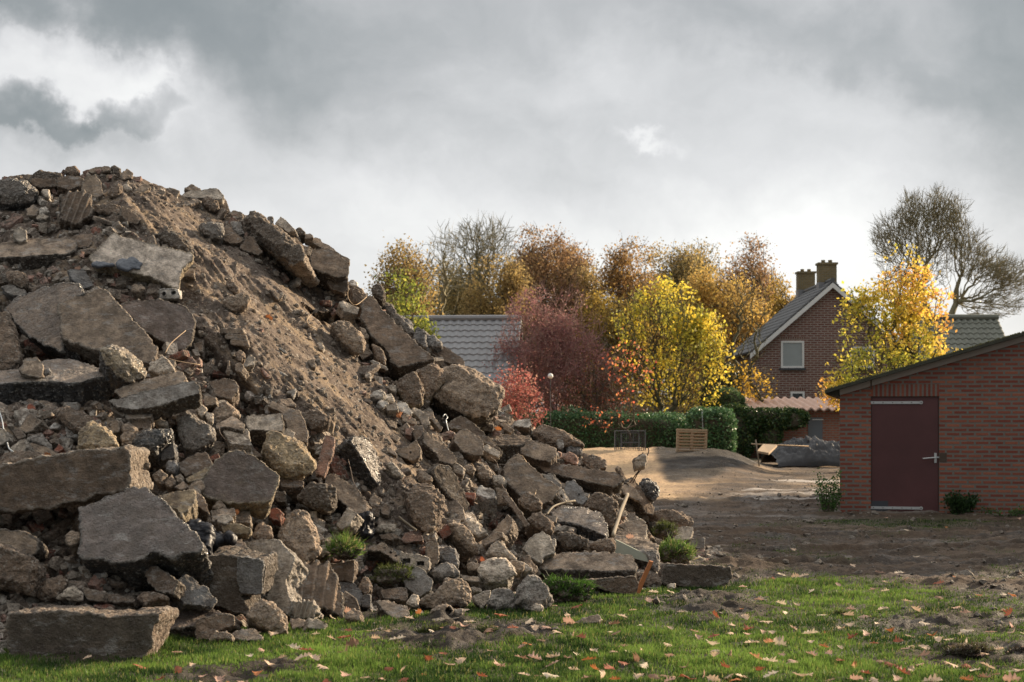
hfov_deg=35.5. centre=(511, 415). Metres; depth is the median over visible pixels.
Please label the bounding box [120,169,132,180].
concrete block
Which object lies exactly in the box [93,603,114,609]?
brick piece
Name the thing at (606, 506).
rubble boulder
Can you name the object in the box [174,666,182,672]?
oak leaf
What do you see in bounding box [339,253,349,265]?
concrete slab
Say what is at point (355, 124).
sky
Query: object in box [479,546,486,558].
rubble stone
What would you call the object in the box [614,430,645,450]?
plastic crate
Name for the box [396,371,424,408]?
rubble boulder
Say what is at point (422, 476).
rubble stone
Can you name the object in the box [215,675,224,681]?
oak leaf
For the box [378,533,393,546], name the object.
brick
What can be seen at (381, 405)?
stone
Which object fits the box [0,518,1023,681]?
grass
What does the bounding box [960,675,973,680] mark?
oak leaf
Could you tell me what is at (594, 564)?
concrete block
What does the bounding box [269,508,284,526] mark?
brick
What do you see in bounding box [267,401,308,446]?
concrete slab
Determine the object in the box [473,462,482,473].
brick piece
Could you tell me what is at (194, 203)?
brick
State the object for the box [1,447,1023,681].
ground
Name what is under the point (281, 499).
concrete block
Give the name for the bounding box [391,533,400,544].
brick
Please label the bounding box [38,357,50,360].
brick
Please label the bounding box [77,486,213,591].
concrete slab
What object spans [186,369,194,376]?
brick piece
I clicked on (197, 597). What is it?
concrete chunk
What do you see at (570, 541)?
concrete block
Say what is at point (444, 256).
bare tree
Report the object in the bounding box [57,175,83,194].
concrete block
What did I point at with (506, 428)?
concrete slab
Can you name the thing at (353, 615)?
rubble stone
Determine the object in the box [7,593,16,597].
rubble stone
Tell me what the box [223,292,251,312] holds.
rubble stone
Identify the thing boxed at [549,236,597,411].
autumn tree
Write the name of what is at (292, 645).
oak leaf
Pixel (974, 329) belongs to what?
tiled house
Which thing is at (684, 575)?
concrete beam
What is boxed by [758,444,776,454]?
wooden board
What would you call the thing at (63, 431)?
brick
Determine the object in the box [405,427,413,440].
brick
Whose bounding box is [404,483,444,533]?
rubble boulder
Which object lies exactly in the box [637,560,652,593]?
orange stake
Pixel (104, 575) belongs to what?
brick piece
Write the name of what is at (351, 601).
flat stone
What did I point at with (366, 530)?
plastic sheet
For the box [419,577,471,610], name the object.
rubble boulder
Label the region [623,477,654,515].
concrete slab
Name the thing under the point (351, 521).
concrete chunk
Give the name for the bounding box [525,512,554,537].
rubble boulder
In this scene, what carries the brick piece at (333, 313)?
on the earth mound
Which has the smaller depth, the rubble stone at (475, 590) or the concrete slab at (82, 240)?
the rubble stone at (475, 590)
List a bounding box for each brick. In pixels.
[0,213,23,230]
[12,428,26,440]
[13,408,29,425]
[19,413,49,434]
[23,339,44,356]
[27,283,47,293]
[27,403,35,409]
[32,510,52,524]
[37,196,47,205]
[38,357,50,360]
[47,265,58,273]
[54,444,65,452]
[57,428,65,437]
[58,508,67,518]
[89,409,96,416]
[120,294,134,302]
[133,184,150,195]
[159,288,181,300]
[169,350,189,361]
[175,481,188,490]
[176,357,196,370]
[184,184,200,192]
[184,198,201,207]
[188,479,204,493]
[210,454,219,462]
[210,508,235,531]
[211,370,227,378]
[217,514,234,531]
[220,328,245,334]
[221,523,252,539]
[225,334,247,339]
[230,210,242,217]
[230,339,249,347]
[236,511,252,531]
[236,614,247,623]
[245,407,259,414]
[260,368,270,378]
[269,289,282,301]
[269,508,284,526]
[288,277,301,287]
[290,618,304,629]
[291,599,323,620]
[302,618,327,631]
[304,233,313,245]
[307,359,315,369]
[311,434,320,444]
[312,520,327,534]
[329,456,348,480]
[331,557,340,562]
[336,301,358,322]
[356,566,367,576]
[364,399,372,404]
[365,560,377,571]
[368,493,381,505]
[370,505,380,517]
[374,588,382,598]
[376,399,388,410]
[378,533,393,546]
[380,503,391,520]
[386,402,398,416]
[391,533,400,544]
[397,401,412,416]
[400,414,416,425]
[400,551,431,572]
[401,532,423,544]
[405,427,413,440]
[407,530,421,535]
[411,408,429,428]
[423,411,433,424]
[425,541,439,569]
[430,417,442,432]
[437,524,451,540]
[440,431,454,440]
[460,575,479,587]
[465,492,475,505]
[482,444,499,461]
[482,531,500,550]
[482,531,508,546]
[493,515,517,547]
[496,511,503,519]
[501,404,511,412]
[519,555,536,574]
[552,487,571,505]
[557,458,564,463]
[655,539,662,545]
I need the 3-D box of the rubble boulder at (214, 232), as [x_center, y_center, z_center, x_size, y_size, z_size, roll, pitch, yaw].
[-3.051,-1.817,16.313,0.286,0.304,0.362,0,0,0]
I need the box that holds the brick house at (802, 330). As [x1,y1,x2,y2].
[725,260,898,409]
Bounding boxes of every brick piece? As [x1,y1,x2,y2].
[0,261,9,266]
[0,402,7,414]
[2,514,12,525]
[4,594,31,610]
[26,520,44,532]
[38,527,63,545]
[39,276,48,283]
[43,549,55,562]
[44,514,55,525]
[51,189,58,196]
[56,548,69,557]
[57,537,65,545]
[61,438,73,448]
[65,427,77,441]
[66,505,80,513]
[69,580,86,593]
[78,248,93,256]
[87,358,99,366]
[90,227,100,234]
[91,269,101,276]
[93,572,107,578]
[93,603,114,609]
[95,412,107,419]
[107,288,120,299]
[112,221,123,230]
[115,278,126,288]
[121,289,128,295]
[141,296,153,300]
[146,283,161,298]
[148,235,160,246]
[167,187,179,196]
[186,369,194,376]
[195,358,202,368]
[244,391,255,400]
[277,398,295,409]
[319,300,331,306]
[321,532,331,543]
[330,308,335,316]
[358,415,363,423]
[374,538,386,544]
[390,434,399,443]
[396,544,412,553]
[399,423,410,431]
[400,467,411,475]
[417,546,424,555]
[426,532,437,541]
[432,583,440,588]
[465,512,475,519]
[465,556,477,563]
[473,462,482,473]
[483,423,493,431]
[488,518,498,527]
[550,532,557,540]
[567,526,576,533]
[696,549,704,556]
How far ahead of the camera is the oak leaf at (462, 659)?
9.62 m
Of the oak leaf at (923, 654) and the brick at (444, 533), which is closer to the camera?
the oak leaf at (923, 654)
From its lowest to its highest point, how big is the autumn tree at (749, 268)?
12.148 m
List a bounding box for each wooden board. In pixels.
[226,360,230,375]
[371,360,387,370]
[502,491,529,528]
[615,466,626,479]
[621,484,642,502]
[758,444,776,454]
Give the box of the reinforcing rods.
[630,448,648,482]
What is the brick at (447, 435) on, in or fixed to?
on the earth mound
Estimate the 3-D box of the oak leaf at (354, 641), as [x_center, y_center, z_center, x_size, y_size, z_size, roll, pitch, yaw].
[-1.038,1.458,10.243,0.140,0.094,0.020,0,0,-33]
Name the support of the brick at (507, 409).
on the earth mound
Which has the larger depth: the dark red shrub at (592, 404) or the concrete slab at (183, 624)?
the dark red shrub at (592, 404)
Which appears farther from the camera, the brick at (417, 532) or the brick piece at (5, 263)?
the brick piece at (5, 263)
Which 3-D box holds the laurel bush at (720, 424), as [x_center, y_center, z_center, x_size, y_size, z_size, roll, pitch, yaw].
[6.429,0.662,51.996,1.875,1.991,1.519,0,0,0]
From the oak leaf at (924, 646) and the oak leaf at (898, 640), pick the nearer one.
the oak leaf at (924, 646)
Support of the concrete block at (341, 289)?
on the earth mound
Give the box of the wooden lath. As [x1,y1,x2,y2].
[398,516,416,530]
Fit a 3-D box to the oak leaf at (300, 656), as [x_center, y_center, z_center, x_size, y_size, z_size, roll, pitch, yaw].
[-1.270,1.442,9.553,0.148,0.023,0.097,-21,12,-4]
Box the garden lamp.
[548,373,552,426]
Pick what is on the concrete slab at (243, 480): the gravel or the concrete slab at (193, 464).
the concrete slab at (193, 464)
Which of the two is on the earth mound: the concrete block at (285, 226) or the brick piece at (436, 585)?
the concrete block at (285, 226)
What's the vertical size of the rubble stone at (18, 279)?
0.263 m
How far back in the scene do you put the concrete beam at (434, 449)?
14.78 m
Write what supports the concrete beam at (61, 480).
on the earth mound
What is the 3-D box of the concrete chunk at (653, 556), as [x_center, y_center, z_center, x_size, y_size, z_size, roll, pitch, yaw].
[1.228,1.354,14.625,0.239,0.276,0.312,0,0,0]
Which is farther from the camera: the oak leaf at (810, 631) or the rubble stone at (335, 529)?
the rubble stone at (335, 529)
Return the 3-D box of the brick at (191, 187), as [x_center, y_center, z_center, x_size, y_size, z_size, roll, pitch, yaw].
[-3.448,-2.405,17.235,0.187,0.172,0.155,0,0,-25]
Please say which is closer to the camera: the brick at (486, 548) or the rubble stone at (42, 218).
the brick at (486, 548)
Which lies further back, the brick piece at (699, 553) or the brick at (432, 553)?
the brick piece at (699, 553)
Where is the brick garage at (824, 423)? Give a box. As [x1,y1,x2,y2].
[745,397,839,457]
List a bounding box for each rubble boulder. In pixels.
[0,178,38,210]
[0,311,22,370]
[0,543,47,597]
[26,433,51,448]
[35,575,68,602]
[77,420,118,449]
[98,344,146,391]
[131,428,174,467]
[154,229,193,253]
[176,410,215,457]
[199,221,224,244]
[244,211,319,286]
[246,599,287,635]
[260,430,316,487]
[297,482,337,515]
[329,320,365,357]
[383,302,414,335]
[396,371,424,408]
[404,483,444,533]
[416,363,445,405]
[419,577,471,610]
[428,562,459,584]
[433,364,504,429]
[477,557,516,591]
[486,587,515,610]
[515,574,553,610]
[518,492,542,519]
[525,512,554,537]
[584,492,618,526]
[636,572,661,587]
[639,478,659,503]
[649,509,693,526]
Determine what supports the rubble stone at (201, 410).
on the earth mound
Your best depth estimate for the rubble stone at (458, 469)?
14.76 m
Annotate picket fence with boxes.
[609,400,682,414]
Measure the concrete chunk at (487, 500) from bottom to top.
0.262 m
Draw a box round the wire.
[348,459,360,494]
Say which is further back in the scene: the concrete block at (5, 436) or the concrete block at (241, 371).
the concrete block at (241, 371)
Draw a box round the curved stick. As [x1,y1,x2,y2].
[546,500,575,514]
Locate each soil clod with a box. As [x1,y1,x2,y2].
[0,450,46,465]
[8,175,25,179]
[27,170,62,184]
[304,408,330,433]
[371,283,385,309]
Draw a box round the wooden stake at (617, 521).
[611,493,628,537]
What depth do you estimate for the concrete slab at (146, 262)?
14.60 m
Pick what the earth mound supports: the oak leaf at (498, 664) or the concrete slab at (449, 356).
the concrete slab at (449, 356)
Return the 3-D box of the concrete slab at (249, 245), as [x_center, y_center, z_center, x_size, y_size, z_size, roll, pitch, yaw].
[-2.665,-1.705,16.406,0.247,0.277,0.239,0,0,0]
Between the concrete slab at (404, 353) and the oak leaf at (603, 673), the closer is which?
the oak leaf at (603, 673)
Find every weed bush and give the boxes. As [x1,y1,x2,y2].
[810,467,845,511]
[940,489,980,514]
[977,504,1023,515]
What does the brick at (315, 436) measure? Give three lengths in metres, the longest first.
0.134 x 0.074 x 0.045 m
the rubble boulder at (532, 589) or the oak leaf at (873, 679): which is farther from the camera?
the rubble boulder at (532, 589)
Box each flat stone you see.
[85,577,103,587]
[93,216,111,225]
[121,593,136,609]
[171,408,208,418]
[203,359,214,375]
[216,208,227,219]
[343,591,360,611]
[358,364,380,377]
[377,515,394,524]
[384,418,396,429]
[445,497,465,521]
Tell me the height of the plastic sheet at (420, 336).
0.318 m
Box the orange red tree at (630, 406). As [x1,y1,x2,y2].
[578,328,662,446]
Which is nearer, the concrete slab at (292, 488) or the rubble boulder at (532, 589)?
the rubble boulder at (532, 589)
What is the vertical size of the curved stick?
0.119 m
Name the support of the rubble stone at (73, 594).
on the gravel
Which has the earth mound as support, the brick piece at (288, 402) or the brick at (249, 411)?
the brick piece at (288, 402)
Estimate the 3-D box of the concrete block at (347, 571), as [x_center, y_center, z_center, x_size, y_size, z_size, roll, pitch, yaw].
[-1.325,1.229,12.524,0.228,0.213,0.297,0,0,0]
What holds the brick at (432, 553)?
on the rubble boulder at (440, 572)
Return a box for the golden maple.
[814,240,962,410]
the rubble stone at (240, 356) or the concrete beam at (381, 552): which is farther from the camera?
the rubble stone at (240, 356)
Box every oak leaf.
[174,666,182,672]
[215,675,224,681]
[287,643,301,649]
[292,652,310,661]
[309,654,320,660]
[317,664,327,668]
[341,672,351,676]
[344,637,358,647]
[389,635,403,639]
[398,678,407,681]
[423,653,433,660]
[455,657,466,664]
[494,659,505,666]
[527,651,541,659]
[542,672,563,678]
[546,652,559,657]
[563,616,576,623]
[599,670,605,678]
[604,663,614,669]
[633,652,639,661]
[633,673,643,679]
[639,662,647,667]
[648,674,660,679]
[664,676,675,681]
[705,675,720,681]
[710,651,719,656]
[720,659,731,667]
[741,613,749,619]
[743,624,753,629]
[755,666,765,670]
[763,637,772,643]
[763,656,777,661]
[763,670,777,677]
[773,636,785,645]
[802,629,816,633]
[806,650,816,655]
[842,611,854,615]
[847,633,857,638]
[850,673,862,679]
[869,677,878,681]
[892,636,903,641]
[893,675,902,680]
[895,664,909,674]
[911,606,920,611]
[918,650,929,656]
[919,644,930,649]
[923,673,941,681]
[934,636,942,641]
[960,629,976,632]
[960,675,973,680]
[977,672,990,677]
[1002,672,1019,681]
[1003,608,1012,615]
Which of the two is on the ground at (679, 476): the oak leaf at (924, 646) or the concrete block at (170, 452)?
the oak leaf at (924, 646)
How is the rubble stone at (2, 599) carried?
on the gravel
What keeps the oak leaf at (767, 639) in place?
on the ground at (679, 476)
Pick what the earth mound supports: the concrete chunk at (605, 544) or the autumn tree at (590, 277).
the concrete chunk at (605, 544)
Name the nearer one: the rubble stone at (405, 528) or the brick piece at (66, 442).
the brick piece at (66, 442)
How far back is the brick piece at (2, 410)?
12.31 m
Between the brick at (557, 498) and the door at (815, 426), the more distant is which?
the door at (815, 426)
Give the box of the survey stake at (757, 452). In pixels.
[755,440,759,465]
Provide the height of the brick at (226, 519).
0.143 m
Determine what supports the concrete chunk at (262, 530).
on the concrete slab at (292, 573)
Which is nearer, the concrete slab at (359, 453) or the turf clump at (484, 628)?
the turf clump at (484, 628)
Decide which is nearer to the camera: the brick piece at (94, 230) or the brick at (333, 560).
the brick at (333, 560)
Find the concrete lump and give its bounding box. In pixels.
[632,454,647,471]
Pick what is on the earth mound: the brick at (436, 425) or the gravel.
the brick at (436, 425)
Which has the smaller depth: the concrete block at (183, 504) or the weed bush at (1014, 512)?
the concrete block at (183, 504)
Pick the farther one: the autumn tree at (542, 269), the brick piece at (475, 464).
the autumn tree at (542, 269)
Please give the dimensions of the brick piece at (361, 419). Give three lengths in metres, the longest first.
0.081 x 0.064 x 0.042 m
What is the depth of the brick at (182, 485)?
11.85 m
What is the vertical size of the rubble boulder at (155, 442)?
0.307 m
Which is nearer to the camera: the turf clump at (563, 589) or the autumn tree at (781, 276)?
the turf clump at (563, 589)
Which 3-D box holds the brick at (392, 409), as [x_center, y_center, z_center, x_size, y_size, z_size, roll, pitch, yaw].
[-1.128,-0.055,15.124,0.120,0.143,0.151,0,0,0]
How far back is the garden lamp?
49.99 m
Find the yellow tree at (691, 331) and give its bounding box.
[596,268,735,415]
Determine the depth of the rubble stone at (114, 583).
10.79 m
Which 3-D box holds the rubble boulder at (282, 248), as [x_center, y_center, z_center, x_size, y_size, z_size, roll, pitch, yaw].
[-2.326,-1.742,16.588,0.959,0.811,0.644,0,0,43]
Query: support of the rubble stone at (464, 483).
on the earth mound
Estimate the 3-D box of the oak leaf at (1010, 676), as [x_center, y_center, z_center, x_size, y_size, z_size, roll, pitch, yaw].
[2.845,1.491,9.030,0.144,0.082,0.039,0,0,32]
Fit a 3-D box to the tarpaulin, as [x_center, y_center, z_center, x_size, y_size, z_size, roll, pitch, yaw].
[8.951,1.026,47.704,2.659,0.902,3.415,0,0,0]
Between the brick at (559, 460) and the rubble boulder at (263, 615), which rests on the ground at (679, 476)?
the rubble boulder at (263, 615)
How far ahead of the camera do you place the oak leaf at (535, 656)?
9.72 m
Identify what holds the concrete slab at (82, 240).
on the earth mound
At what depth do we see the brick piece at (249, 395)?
13.78 m
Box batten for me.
[751,443,808,446]
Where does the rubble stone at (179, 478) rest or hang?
on the rubble stone at (170, 484)
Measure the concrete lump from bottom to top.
0.189 m
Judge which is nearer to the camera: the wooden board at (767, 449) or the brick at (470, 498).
the brick at (470, 498)
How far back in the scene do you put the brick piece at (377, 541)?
13.14 m
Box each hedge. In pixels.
[512,403,686,447]
[720,402,810,457]
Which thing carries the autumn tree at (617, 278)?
on the ground at (679, 476)
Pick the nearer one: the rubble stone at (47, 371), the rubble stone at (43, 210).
the rubble stone at (47, 371)
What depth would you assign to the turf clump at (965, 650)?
9.96 m
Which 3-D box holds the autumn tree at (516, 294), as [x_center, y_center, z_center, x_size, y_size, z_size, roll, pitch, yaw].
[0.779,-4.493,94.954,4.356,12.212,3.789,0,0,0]
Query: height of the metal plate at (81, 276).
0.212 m
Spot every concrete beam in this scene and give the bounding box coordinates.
[0,444,153,514]
[131,421,151,429]
[182,188,224,207]
[186,467,208,485]
[252,446,262,460]
[315,435,334,479]
[323,474,371,516]
[365,542,402,567]
[417,432,456,465]
[488,434,529,462]
[530,462,624,495]
[657,562,732,587]
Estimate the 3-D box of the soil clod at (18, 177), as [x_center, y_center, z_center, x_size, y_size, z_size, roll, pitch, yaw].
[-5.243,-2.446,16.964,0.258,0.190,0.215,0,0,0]
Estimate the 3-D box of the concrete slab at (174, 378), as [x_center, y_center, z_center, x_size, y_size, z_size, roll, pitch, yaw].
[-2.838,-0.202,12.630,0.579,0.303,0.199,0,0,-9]
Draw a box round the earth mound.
[0,173,728,639]
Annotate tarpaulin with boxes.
[761,435,839,466]
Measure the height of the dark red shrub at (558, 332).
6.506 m
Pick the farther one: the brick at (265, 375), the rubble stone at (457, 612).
the brick at (265, 375)
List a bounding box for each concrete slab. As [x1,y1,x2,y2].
[0,236,77,269]
[0,359,113,406]
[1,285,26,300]
[4,282,84,360]
[30,443,57,455]
[57,286,157,372]
[64,233,92,248]
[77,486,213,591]
[89,166,111,174]
[89,233,193,289]
[108,593,134,609]
[109,380,202,420]
[114,371,187,398]
[120,298,195,351]
[125,414,154,427]
[169,601,220,637]
[178,452,212,479]
[201,450,279,519]
[209,378,240,408]
[217,538,246,550]
[240,236,262,259]
[244,539,309,619]
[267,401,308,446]
[279,479,303,503]
[310,237,335,250]
[334,436,380,489]
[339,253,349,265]
[360,295,434,380]
[380,587,407,605]
[425,464,468,509]
[431,346,464,365]
[443,416,502,462]
[499,453,558,507]
[500,421,513,434]
[541,473,561,487]
[576,614,600,624]
[613,528,658,551]
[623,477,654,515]
[672,526,693,544]
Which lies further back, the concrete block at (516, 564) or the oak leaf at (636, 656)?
the concrete block at (516, 564)
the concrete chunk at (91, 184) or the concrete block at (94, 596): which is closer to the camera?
the concrete block at (94, 596)
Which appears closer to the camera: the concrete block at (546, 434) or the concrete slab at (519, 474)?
the concrete slab at (519, 474)
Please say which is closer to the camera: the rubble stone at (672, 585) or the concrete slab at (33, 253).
the rubble stone at (672, 585)
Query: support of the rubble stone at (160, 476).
on the earth mound
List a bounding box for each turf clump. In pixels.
[320,525,367,559]
[365,560,416,588]
[412,622,462,632]
[474,620,499,632]
[543,571,599,603]
[651,519,682,541]
[659,531,701,563]
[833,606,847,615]
[936,639,999,658]
[1005,643,1023,654]
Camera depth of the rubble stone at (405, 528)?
13.29 m
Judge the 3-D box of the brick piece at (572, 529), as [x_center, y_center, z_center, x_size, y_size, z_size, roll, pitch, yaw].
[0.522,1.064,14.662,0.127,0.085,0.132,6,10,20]
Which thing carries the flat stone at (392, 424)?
on the earth mound
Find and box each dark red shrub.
[482,278,630,413]
[554,357,631,414]
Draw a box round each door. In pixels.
[808,418,822,439]
[871,397,938,511]
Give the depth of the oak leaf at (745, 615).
11.66 m
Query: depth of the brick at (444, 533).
13.46 m
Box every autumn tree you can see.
[363,233,450,314]
[424,255,496,314]
[426,281,455,314]
[453,237,539,407]
[489,280,535,409]
[495,247,543,412]
[503,220,589,412]
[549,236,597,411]
[552,257,615,407]
[556,282,660,413]
[587,230,676,410]
[634,237,676,409]
[653,239,706,410]
[659,245,720,414]
[665,261,776,410]
[685,237,734,406]
[714,232,787,345]
[744,264,793,308]
[753,274,795,327]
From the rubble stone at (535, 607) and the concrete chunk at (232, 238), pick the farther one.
the concrete chunk at (232, 238)
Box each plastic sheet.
[187,518,215,555]
[210,523,237,551]
[351,511,374,540]
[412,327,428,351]
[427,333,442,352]
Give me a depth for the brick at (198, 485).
11.88 m
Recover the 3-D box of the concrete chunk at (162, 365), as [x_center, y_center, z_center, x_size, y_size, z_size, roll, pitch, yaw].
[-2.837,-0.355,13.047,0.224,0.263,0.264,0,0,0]
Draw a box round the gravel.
[0,169,1023,653]
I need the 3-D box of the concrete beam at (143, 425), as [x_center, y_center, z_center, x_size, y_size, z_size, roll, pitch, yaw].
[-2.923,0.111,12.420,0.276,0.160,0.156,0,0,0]
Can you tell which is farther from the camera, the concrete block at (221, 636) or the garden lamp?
the garden lamp
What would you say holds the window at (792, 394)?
in the brick house at (802, 330)
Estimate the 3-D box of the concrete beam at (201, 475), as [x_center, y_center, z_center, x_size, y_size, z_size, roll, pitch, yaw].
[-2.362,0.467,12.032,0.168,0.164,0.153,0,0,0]
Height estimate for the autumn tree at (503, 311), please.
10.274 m
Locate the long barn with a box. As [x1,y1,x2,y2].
[402,315,524,411]
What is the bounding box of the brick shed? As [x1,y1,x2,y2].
[825,331,1023,513]
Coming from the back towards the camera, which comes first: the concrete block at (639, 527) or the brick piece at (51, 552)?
the concrete block at (639, 527)
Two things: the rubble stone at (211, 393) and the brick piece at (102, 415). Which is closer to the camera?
the brick piece at (102, 415)
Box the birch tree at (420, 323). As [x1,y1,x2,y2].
[374,257,443,339]
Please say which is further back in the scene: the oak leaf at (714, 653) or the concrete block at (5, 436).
the concrete block at (5, 436)
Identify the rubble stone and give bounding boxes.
[0,595,6,604]
[5,271,28,292]
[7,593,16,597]
[19,512,31,518]
[36,214,48,222]
[39,206,50,220]
[41,189,51,201]
[43,368,51,375]
[49,423,60,429]
[56,586,84,602]
[64,166,79,176]
[65,531,80,555]
[66,555,82,564]
[67,259,76,263]
[78,566,91,577]
[107,183,122,198]
[107,577,124,588]
[111,165,121,176]
[112,174,119,181]
[122,184,132,192]
[131,284,145,299]
[137,592,169,606]
[152,469,167,491]
[155,418,168,428]
[164,474,176,492]
[166,460,179,479]
[168,417,174,428]
[175,474,183,484]
[196,405,207,421]
[202,196,219,213]
[205,412,215,427]
[209,389,214,396]
[212,501,226,509]
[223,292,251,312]
[226,277,239,294]
[231,221,244,236]
[235,350,245,364]
[262,383,272,396]
[286,388,296,399]
[296,227,305,243]
[315,446,321,454]
[316,557,325,563]
[317,342,324,352]
[325,516,332,521]
[331,527,337,532]
[344,608,363,623]
[349,280,357,287]
[358,576,372,598]
[359,327,368,343]
[365,373,371,382]
[370,389,386,402]
[371,344,385,372]
[386,385,396,395]
[386,394,394,404]
[386,461,404,478]
[387,447,396,457]
[394,417,401,425]
[403,526,409,532]
[406,594,419,609]
[416,469,432,484]
[439,546,458,569]
[451,462,465,478]
[454,608,462,615]
[460,478,469,489]
[462,517,488,542]
[464,464,475,478]
[466,562,479,575]
[470,587,481,595]
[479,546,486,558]
[491,475,506,491]
[499,416,509,422]
[512,581,520,589]
[515,561,524,577]
[523,563,532,576]
[531,603,543,612]
[556,439,563,452]
[667,583,675,589]
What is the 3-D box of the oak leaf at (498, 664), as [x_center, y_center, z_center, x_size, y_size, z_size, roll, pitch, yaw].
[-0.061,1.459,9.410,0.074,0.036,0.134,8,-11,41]
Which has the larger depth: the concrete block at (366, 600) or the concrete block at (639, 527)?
the concrete block at (639, 527)
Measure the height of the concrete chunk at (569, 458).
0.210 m
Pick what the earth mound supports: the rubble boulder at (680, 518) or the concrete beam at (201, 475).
the rubble boulder at (680, 518)
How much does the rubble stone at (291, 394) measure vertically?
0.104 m
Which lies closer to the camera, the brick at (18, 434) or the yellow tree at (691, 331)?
the brick at (18, 434)
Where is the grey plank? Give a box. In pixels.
[615,540,648,561]
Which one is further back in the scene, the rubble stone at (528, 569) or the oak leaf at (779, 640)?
the rubble stone at (528, 569)
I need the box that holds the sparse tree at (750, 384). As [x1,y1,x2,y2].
[709,264,778,404]
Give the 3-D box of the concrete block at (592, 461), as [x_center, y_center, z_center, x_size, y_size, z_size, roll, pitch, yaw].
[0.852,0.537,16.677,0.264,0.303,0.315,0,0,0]
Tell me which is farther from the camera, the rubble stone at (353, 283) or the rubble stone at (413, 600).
the rubble stone at (353, 283)
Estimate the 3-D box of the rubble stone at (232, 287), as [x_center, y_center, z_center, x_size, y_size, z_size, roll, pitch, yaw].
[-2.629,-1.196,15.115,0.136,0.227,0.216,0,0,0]
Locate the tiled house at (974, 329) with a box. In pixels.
[893,314,1004,368]
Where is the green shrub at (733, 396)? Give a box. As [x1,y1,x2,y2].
[703,386,747,408]
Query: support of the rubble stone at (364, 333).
on the earth mound
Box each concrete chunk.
[53,405,97,434]
[80,174,102,198]
[120,423,138,445]
[145,566,185,601]
[148,356,174,378]
[169,574,216,611]
[212,401,240,424]
[223,225,243,247]
[223,429,252,454]
[252,522,272,539]
[277,509,321,563]
[336,508,363,535]
[339,582,362,609]
[375,524,395,534]
[397,313,413,329]
[403,567,432,599]
[472,590,490,608]
[476,465,491,487]
[476,485,496,513]
[486,540,516,561]
[521,531,555,565]
[560,452,577,465]
[565,446,582,457]
[589,538,615,552]
[634,550,659,572]
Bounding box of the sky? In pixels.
[0,0,1023,412]
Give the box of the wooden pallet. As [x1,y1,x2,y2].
[676,429,706,451]
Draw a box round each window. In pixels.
[779,341,805,369]
[790,392,804,398]
[851,347,875,369]
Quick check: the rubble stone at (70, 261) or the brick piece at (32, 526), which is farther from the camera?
the rubble stone at (70, 261)
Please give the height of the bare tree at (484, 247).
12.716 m
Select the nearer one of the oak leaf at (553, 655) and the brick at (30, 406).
the oak leaf at (553, 655)
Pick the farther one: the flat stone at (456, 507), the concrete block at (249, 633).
the flat stone at (456, 507)
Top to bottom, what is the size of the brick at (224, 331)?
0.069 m
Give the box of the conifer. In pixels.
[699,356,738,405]
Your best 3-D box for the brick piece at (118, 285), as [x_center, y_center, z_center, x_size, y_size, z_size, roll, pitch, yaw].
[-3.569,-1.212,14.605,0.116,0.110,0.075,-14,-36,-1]
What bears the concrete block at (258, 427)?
on the earth mound
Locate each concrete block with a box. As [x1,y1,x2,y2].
[0,428,12,446]
[0,528,49,561]
[5,604,178,657]
[10,440,34,451]
[13,227,27,243]
[18,357,44,378]
[26,205,38,221]
[30,178,57,193]
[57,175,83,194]
[58,190,94,230]
[82,587,108,603]
[92,203,120,216]
[110,420,122,434]
[111,406,125,417]
[117,206,139,226]
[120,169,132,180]
[158,489,198,522]
[160,442,178,462]
[183,268,195,281]
[193,342,204,359]
[195,613,242,639]
[196,491,209,521]
[204,396,218,409]
[205,546,277,614]
[209,630,235,642]
[214,416,244,450]
[220,199,230,213]
[232,628,262,641]
[235,362,249,380]
[244,356,254,370]
[245,413,284,448]
[267,216,273,223]
[274,491,288,507]
[275,217,300,241]
[284,428,294,437]
[298,559,344,618]
[309,247,348,291]
[327,277,349,299]
[330,560,357,583]
[348,287,366,317]
[361,594,371,609]
[376,600,409,618]
[395,440,421,463]
[411,425,423,441]
[430,604,453,615]
[447,523,479,561]
[448,429,483,462]
[496,488,507,505]
[510,560,519,568]
[512,419,531,436]
[520,440,556,466]
[532,424,583,452]
[538,550,637,589]
[550,505,608,540]
[551,539,555,547]
[557,531,588,551]
[581,453,606,470]
[584,575,638,594]
[618,519,647,538]
[688,538,704,549]
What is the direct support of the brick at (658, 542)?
on the earth mound
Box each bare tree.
[416,220,474,314]
[439,212,521,305]
[867,182,1023,321]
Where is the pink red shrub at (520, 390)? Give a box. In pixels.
[489,355,548,427]
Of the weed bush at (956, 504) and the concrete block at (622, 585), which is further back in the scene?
the weed bush at (956, 504)
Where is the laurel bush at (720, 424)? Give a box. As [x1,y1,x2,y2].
[682,406,738,452]
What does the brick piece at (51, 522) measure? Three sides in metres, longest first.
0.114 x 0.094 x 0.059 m
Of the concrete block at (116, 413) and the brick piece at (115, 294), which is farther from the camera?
the brick piece at (115, 294)
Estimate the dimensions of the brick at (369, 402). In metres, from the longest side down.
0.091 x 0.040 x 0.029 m

